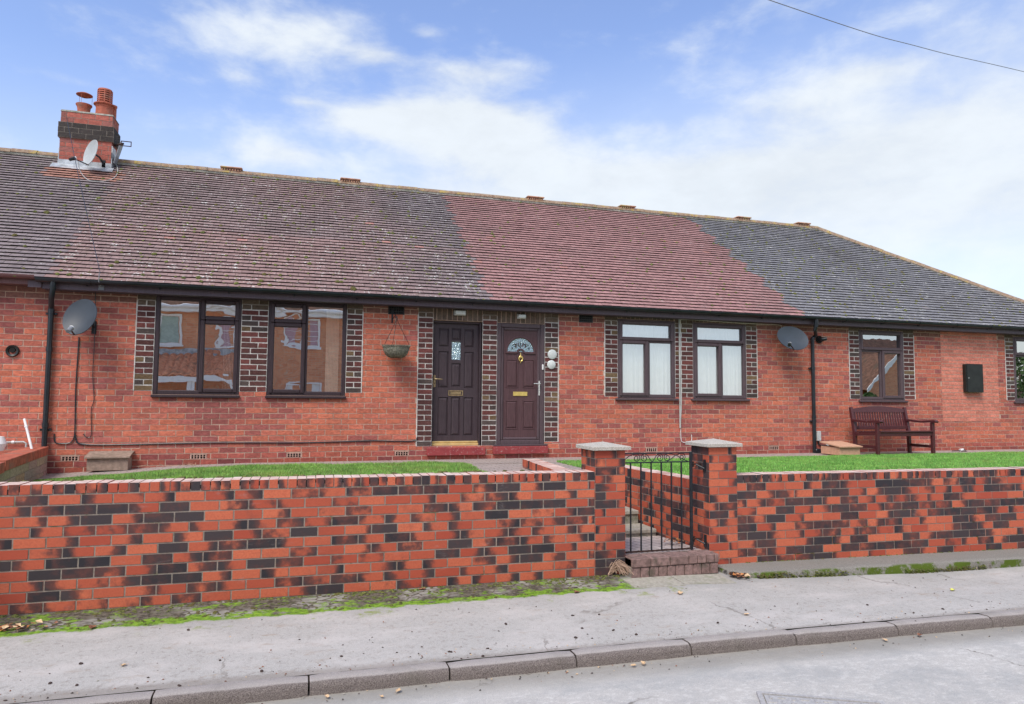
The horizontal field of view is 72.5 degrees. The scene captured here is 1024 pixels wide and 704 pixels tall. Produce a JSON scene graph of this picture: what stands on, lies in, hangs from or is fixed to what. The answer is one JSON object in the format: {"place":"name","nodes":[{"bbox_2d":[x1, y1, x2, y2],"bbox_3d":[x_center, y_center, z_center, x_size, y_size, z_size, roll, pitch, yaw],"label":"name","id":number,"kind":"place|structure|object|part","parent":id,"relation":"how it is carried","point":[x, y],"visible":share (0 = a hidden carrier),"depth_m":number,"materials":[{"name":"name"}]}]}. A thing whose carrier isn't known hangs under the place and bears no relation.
{"place":"outdoors","nodes":[
{"label":"outdoors","id":0,"kind":"place"},
{"bbox_2d":[12,445,978,703],"bbox_3d":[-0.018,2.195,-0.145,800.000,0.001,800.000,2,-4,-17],"label":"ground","id":1,"kind":"structure","parent":0,"point":[490,657],"depth_m":5.99,"materials":[{"name":"grey concrete"}]},
{"bbox_2d":[0,87,1023,473],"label":"terraced bungalow","id":2,"kind":"object","parent":1,"relation":"on","point":[244,315],"visible":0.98,"depth_m":12.08,"materials":[{"name":"brick"}]},
{"bbox_2d":[5,345,19,356],"bbox_3d":[-6.873,-0.015,9.616,0.164,0.162,0.050,2,-4,-17],"label":"wall vent","id":3,"kind":"object","parent":2,"relation":"attached to","point":[11,349],"depth_m":9.60,"materials":[{"name":"black plastic"}]},
{"bbox_2d":[7,441,26,446],"bbox_3d":[-7.043,1.361,9.447,0.829,0.317,0.040,2,-4,-17],"label":"waste pipe","id":4,"kind":"object","parent":2,"relation":"attached to","point":[12,442],"visible":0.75,"depth_m":9.54,"materials":[{"name":"grey plastic"}]},
{"bbox_2d":[53,337,79,443],"bbox_3d":[-6.230,0.534,9.773,0.263,1.500,0.016,2,-4,-17],"label":"cable","id":5,"kind":"object","parent":2,"relation":"attached to","point":[75,399],"visible":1,"depth_m":9.79,"materials":[{"name":"black plastic"}]},
{"bbox_2d":[62,299,96,334],"bbox_3d":[-5.903,-0.479,9.596,0.427,0.520,0.600,4,-5,-39],"label":"satellite dish","id":6,"kind":"object","parent":2,"relation":"attached to","point":[79,316],"visible":1,"depth_m":9.62,"materials":[{"name":"grey metal"}]},
{"bbox_2d":[66,117,100,272],"bbox_3d":[-7.015,-2.737,11.374,0.014,3.476,4.052,4,-5,-40],"label":"wire","id":7,"kind":"object","parent":2,"relation":"attached to","point":[83,199],"visible":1,"depth_m":11.08,"materials":[{"name":"black plastic"}]},
{"bbox_2d":[69,140,105,166],"bbox_3d":[-7.794,-3.650,12.832,0.442,0.522,0.638,2,-4,-17],"label":"satellite dish","id":8,"kind":"object","parent":2,"relation":"attached to","point":[90,152],"visible":1,"depth_m":12.87,"materials":[{"name":"white metal"}]},
{"bbox_2d":[83,293,95,437],"bbox_3d":[-5.951,0.176,9.881,0.118,2.066,0.010,2,-4,-17],"label":"cable","id":9,"kind":"object","parent":2,"relation":"attached to","point":[92,375],"visible":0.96,"depth_m":9.87,"materials":[{"name":"black plastic"}]},
{"bbox_2d":[78,162,117,181],"bbox_3d":[-7.548,-3.423,13.067,0.533,0.796,1.001,0,-4,6],"label":"cable","id":10,"kind":"object","parent":2,"relation":"attached to","point":[99,181],"visible":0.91,"depth_m":12.64,"materials":[{"name":"white plastic"}]},
{"bbox_2d":[98,273,103,289],"bbox_3d":[-5.734,-0.984,9.732,0.070,0.225,0.132,2,-4,-17],"label":"wire bracket","id":11,"kind":"object","parent":2,"relation":"attached to","point":[100,287],"visible":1,"depth_m":9.78,"materials":[{"name":"grey metal"}]},
{"bbox_2d":[113,141,131,165],"bbox_3d":[-7.445,-3.791,13.362,0.331,0.432,0.240,2,-4,-17],"label":"aerial panel","id":12,"kind":"object","parent":2,"relation":"attached to","point":[119,150],"visible":1,"depth_m":13.31,"materials":[{"name":"metal"}]},
{"bbox_2d":[150,296,241,397],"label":"window","id":13,"kind":"structure","parent":2,"relation":"in","point":[197,344],"depth_m":10.33,"materials":[{"name":"clear glass"}]},
{"bbox_2d":[75,434,416,445],"bbox_3d":[-3.813,1.298,10.466,4.821,0.158,0.020,2,-4,-17],"label":"cable","id":14,"kind":"object","parent":2,"relation":"attached to","point":[77,442],"visible":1,"depth_m":10.35,"materials":[{"name":"black plastic"}]},
{"bbox_2d":[265,301,346,398],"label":"window","id":15,"kind":"structure","parent":2,"relation":"in","point":[306,352],"depth_m":10.78,"materials":[{"name":"clear glass"}]},
{"bbox_2d":[391,309,397,322],"bbox_3d":[-1.856,-0.582,11.051,0.025,0.214,0.288,2,-4,-25],"label":"basket bracket","id":16,"kind":"object","parent":2,"relation":"attached to","point":[392,317],"visible":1,"depth_m":11.16,"materials":[{"name":"black metal"}]},
{"bbox_2d":[382,320,409,357],"bbox_3d":[-1.805,-0.208,10.913,0.441,0.607,0.441,2,-4,-17],"label":"hanging basket","id":17,"kind":"object","parent":16,"relation":"hanging from","point":[395,351],"visible":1,"depth_m":10.76,"materials":[{"name":"wicker"}]},
{"bbox_2d":[431,320,481,445],"bbox_3d":[-0.924,0.514,11.525,0.830,2.043,0.121,2,-4,-17],"label":"door","id":18,"kind":"structure","parent":2,"relation":"in","point":[457,345],"depth_m":11.53,"materials":[{"name":"brown wood"}]},
{"bbox_2d":[454,310,465,315],"bbox_3d":[-0.851,-0.644,11.465,0.200,0.085,0.091,2,-4,-17],"label":"wall light","id":19,"kind":"object","parent":2,"relation":"attached to","point":[460,312],"visible":1,"depth_m":11.43,"materials":[{"name":"grey plastic"}]},
{"bbox_2d":[493,323,547,445],"bbox_3d":[0.146,0.543,11.753,0.944,2.055,0.129,2,-4,-17],"label":"door","id":20,"kind":"structure","parent":2,"relation":"in","point":[520,347],"depth_m":11.77,"materials":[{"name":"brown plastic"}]},
{"bbox_2d":[517,314,525,318],"bbox_3d":[0.165,-0.600,11.774,0.150,0.080,0.091,2,-4,-17],"label":"wall light","id":21,"kind":"object","parent":2,"relation":"attached to","point":[521,316],"visible":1,"depth_m":11.74,"materials":[{"name":"grey plastic"}]},
{"bbox_2d":[547,360,555,368],"bbox_3d":[0.673,0.214,11.908,0.152,0.151,0.018,2,-4,-17],"label":"round plaque","id":22,"kind":"object","parent":2,"relation":"attached to","point":[551,364],"visible":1,"depth_m":11.90,"materials":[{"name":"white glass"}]},
{"bbox_2d":[548,350,556,358],"bbox_3d":[0.689,0.040,11.924,0.166,0.165,0.018,2,-4,-17],"label":"round plaque","id":23,"kind":"object","parent":2,"relation":"attached to","point":[552,354],"visible":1,"depth_m":11.91,"materials":[{"name":"white plastic"}]},
{"bbox_2d":[615,319,678,400],"bbox_3d":[2.401,0.145,12.472,1.228,1.439,0.125,2,-4,-17],"label":"window","id":24,"kind":"structure","parent":2,"relation":"in","point":[646,348],"depth_m":12.47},
{"bbox_2d":[678,319,680,427],"bbox_3d":[3.028,0.387,12.610,0.028,1.960,0.028,2,-4,-17],"label":"drain tube","id":25,"kind":"object","parent":2,"relation":"attached to","point":[679,380],"visible":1,"depth_m":12.59,"materials":[{"name":"grey plastic"}]},
{"bbox_2d":[680,335,691,442],"bbox_3d":[3.146,0.638,12.641,0.235,2.007,0.012,2,-4,-17],"label":"cable","id":26,"kind":"object","parent":2,"relation":"attached to","point":[681,398],"visible":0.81,"depth_m":12.60,"materials":[{"name":"white plastic"}]},
{"bbox_2d":[691,322,749,400],"bbox_3d":[3.836,0.186,12.910,1.219,1.439,0.125,2,-4,-17],"label":"window","id":27,"kind":"structure","parent":2,"relation":"in","point":[719,349],"depth_m":12.91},
{"bbox_2d":[680,320,781,334],"bbox_3d":[4.097,-0.421,13.000,2.189,0.293,0.010,2,-4,-17],"label":"cable","id":28,"kind":"object","parent":2,"relation":"attached to","point":[728,322],"visible":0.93,"depth_m":12.99,"materials":[{"name":"black plastic"}]},
{"bbox_2d":[777,326,807,349],"bbox_3d":[5.150,-0.260,12.952,0.483,0.467,0.666,-3,-5,41],"label":"satellite dish","id":29,"kind":"object","parent":2,"relation":"attached to","point":[791,337],"visible":1,"depth_m":13.03,"materials":[{"name":"grey metal"}]},
{"bbox_2d":[815,336,826,342],"bbox_3d":[6.001,-0.244,13.522,0.141,0.148,0.208,4,-5,-46],"label":"security camera","id":30,"kind":"object","parent":2,"relation":"attached to","point":[820,339],"depth_m":13.51,"materials":[{"name":"black plastic"}]},
{"bbox_2d":[816,431,831,445],"bbox_3d":[6.042,1.672,13.449,0.423,0.300,0.054,2,-4,-17],"label":"outside tap pipe","id":31,"kind":"object","parent":2,"relation":"attached to","point":[818,436],"visible":0.79,"depth_m":13.39,"materials":[{"name":"grey plastic"}]},
{"bbox_2d":[858,330,907,402],"bbox_3d":[7.403,0.288,13.998,1.199,1.439,0.125,2,-4,-17],"label":"window","id":32,"kind":"structure","parent":2,"relation":"in","point":[881,356],"depth_m":13.99,"materials":[{"name":"clear glass"}]},
{"bbox_2d":[963,364,983,391],"bbox_3d":[9.637,0.548,14.598,0.450,0.592,0.104,2,-4,-17],"label":"meter cabinet","id":33,"kind":"object","parent":2,"relation":"attached to","point":[972,377],"visible":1,"depth_m":14.55,"materials":[{"name":"black plastic"}]},
{"bbox_3d":[9.656,0.545,14.563,0.435,0.592,0.013,2,-4,-17],"label":"door","id":34,"kind":"part","parent":33,"relation":"part of","materials":[{"name":"black plastic"}]},
{"bbox_2d":[1013,337,1023,402],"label":"window","id":35,"kind":"structure","parent":2,"relation":"in","point":[1018,342],"depth_m":15.09,"materials":[{"name":"brown glass"}]},
{"bbox_2d":[20,609,1023,703],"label":"kerb","id":36,"kind":"structure","parent":1,"relation":"on","point":[261,690],"depth_m":4.90,"materials":[{"name":"concrete"}]},
{"bbox_2d":[625,465,689,544],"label":"retaining wall","id":37,"kind":"structure","parent":1,"relation":"on","point":[656,500],"depth_m":8.20,"materials":[{"name":"brick"}]},
{"bbox_2d":[0,566,1023,703],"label":"pavement","id":38,"kind":"structure","parent":0,"point":[102,650],"depth_m":5.55,"materials":[{"name":"grey concrete"}]},
{"bbox_2d":[0,619,57,630],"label":"leaf litter","id":39,"kind":"object","parent":38,"relation":"on","point":[2,627],"visible":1,"depth_m":5.26,"materials":[{"name":"beige plant"}]},
{"bbox_2d":[0,469,594,615],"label":"boundary wall","id":40,"kind":"structure","parent":38,"relation":"on","point":[85,545],"depth_m":6.13,"materials":[{"name":"brick"}]},
{"bbox_2d":[0,470,524,481],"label":"coping moss","id":41,"kind":"object","parent":40,"relation":"on","point":[268,475],"visible":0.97,"depth_m":6.27,"materials":[{"name":"green plant"}]},
{"bbox_2d":[0,574,638,629],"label":"wall foot moss","id":42,"kind":"object","parent":38,"relation":"on","point":[337,594],"depth_m":6.11,"materials":[{"name":"green plant"}]},
{"bbox_2d":[0,575,1023,703],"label":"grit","id":43,"kind":"object","parent":38,"relation":"on","point":[515,646],"visible":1,"depth_m":5.08,"materials":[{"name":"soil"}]},
{"bbox_2d":[576,442,630,575],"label":"gate pillar","id":44,"kind":"structure","parent":38,"relation":"on","point":[604,462],"depth_m":7.00,"materials":[{"name":"brick"}]},
{"bbox_2d":[608,559,633,575],"bbox_3d":[1.115,2.145,6.930,0.304,0.161,0.195,2,-4,-17],"label":"dry grass clump","id":45,"kind":"object","parent":38,"relation":"on","point":[616,566],"visible":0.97,"depth_m":6.93,"materials":[{"name":"beige plant"}]},
{"bbox_2d":[625,506,718,577],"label":"entrance steps","id":46,"kind":"structure","parent":38,"relation":"on","point":[695,561],"depth_m":7.11,"materials":[{"name":"brick"}]},
{"bbox_2d":[663,537,685,542],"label":"leaf litter","id":47,"kind":"object","parent":46,"relation":"on","point":[676,539],"visible":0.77,"depth_m":7.70,"materials":[{"name":"brown plant"}]},
{"bbox_2d":[622,574,735,587],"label":"gate slabs","id":48,"kind":"structure","parent":38,"relation":"on","point":[664,581],"depth_m":6.83,"materials":[{"name":"grey concrete"}]},
{"bbox_2d":[685,438,742,563],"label":"gate pillar","id":49,"kind":"structure","parent":38,"relation":"on","point":[715,502],"depth_m":7.42,"materials":[{"name":"brick"}]},
{"bbox_2d":[625,451,706,552],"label":"garden gate","id":50,"kind":"structure","parent":49,"relation":"attached to","point":[691,466],"depth_m":7.38,"materials":[{"name":"black metal"}]},
{"bbox_2d":[725,570,759,576],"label":"leaf litter","id":51,"kind":"object","parent":38,"relation":"on","point":[737,574],"visible":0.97,"depth_m":7.03,"materials":[{"name":"brown plant"}]},
{"bbox_2d":[718,548,1023,577],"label":"kerb ledge","id":52,"kind":"object","parent":38,"relation":"on","point":[900,564],"visible":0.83,"depth_m":7.54,"materials":[{"name":"concrete"}]},
{"bbox_2d":[746,548,1017,578],"bbox_3d":[5.380,2.363,7.973,6.070,0.134,0.423,1,-4,-14],"label":"ledge moss","id":53,"kind":"object","parent":52,"relation":"on","point":[830,573],"visible":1,"depth_m":7.49,"materials":[{"name":"green plant"}]},
{"bbox_2d":[736,467,1023,562],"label":"boundary wall","id":54,"kind":"structure","parent":38,"relation":"on","point":[791,515],"depth_m":7.89,"materials":[{"name":"brick"}]},
{"bbox_2d":[0,0,1023,299],"label":"sky","id":55,"kind":"structure","parent":0,"point":[763,110],"materials":[{"name":"blue"}]},
{"bbox_2d":[472,462,580,471],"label":"entrance path","id":56,"kind":"structure","parent":0,"point":[502,467],"depth_m":10.11,"materials":[{"name":"grey concrete"}]},
{"bbox_2d":[522,459,570,470],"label":"retaining wall","id":57,"kind":"structure","parent":56,"relation":"on","point":[535,465],"depth_m":9.44,"materials":[{"name":"brick"}]},
{"bbox_2d":[38,449,1023,478],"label":"garden path","id":58,"kind":"structure","parent":0,"point":[470,461],"depth_m":11.03,"materials":[{"name":"grey concrete"}]},
{"bbox_2d":[84,451,133,470],"bbox_3d":[-5.623,1.519,9.758,0.560,0.255,0.280,2,-4,-17],"label":"wooden box","id":59,"kind":"object","parent":58,"relation":"on","point":[108,460],"visible":1,"depth_m":9.68,"materials":[{"name":"brown wood"}]},
{"bbox_2d":[151,617,989,697],"bbox_3d":[1.853,2.222,4.978,34.585,0.081,1.129,1,-4,-13],"label":"kerb bedding","id":60,"kind":"object","parent":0,"point":[449,662],"visible":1,"depth_m":4.81,"materials":[{"name":"concrete"}]},
{"bbox_2d":[246,625,1023,703],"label":"road","id":61,"kind":"structure","parent":0,"point":[979,666],"depth_m":4.75,"materials":[{"name":"grey asphalt"}]},
{"bbox_2d":[756,691,884,703],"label":"manhole cover","id":62,"kind":"object","parent":61,"relation":"on","point":[777,698],"visible":1,"depth_m":4.38,"materials":[{"name":"metal"}]},
{"bbox_2d":[557,451,1023,475],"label":"lawn","id":63,"kind":"structure","parent":0,"point":[885,461],"depth_m":11.07,"materials":[{"name":"green plant"}]},
{"bbox_2d":[820,441,862,454],"bbox_3d":[6.053,1.769,12.853,0.498,0.225,0.520,2,-4,-17],"label":"wooden box","id":64,"kind":"object","parent":63,"relation":"on","point":[840,448],"visible":0.99,"depth_m":12.70,"materials":[{"name":"brown wood"}]},
{"bbox_2d":[769,0,1023,71],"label":"overhead wire","id":65,"kind":"object","parent":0,"point":[887,38],"visible":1,"depth_m":13.67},
{"label":"lawn soil","id":66,"kind":"structure","parent":0,"visible":0},
{"bbox_2d":[849,406,938,454],"bbox_3d":[7.203,1.478,13.198,1.368,0.900,0.760,2,-4,-17],"label":"garden bench","id":67,"kind":"object","parent":66,"relation":"on","point":[908,433],"visible":0.98,"depth_m":13.36,"materials":[{"name":"brown wood"}]},
{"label":"lawn soil","id":68,"kind":"structure","parent":0,"visible":0},
{"bbox_2d":[0,446,48,481],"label":"garden side wall","id":69,"kind":"structure","parent":68,"relation":"on","point":[25,463],"depth_m":8.44,"materials":[{"name":"brick"}]},
{"bbox_2d":[0,436,6,450],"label":"white globe light","id":70,"kind":"object","parent":69,"relation":"on","point":[3,442],"visible":1,"depth_m":8.98,"materials":[{"name":"plastic"}]},
{"bbox_2d":[23,418,32,448],"bbox_3d":[-6.375,1.176,9.235,0.415,0.588,0.044,-2,-5,33],"label":"white pole","id":71,"kind":"object","parent":69,"relation":"on","point":[27,433],"visible":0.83,"depth_m":9.27,"materials":[{"name":"plastic"}]},
{"bbox_2d":[34,460,487,481],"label":"lawn","id":72,"kind":"structure","parent":68,"relation":"on","point":[284,469],"depth_m":9.03,"materials":[{"name":"green plant"}]}
]}

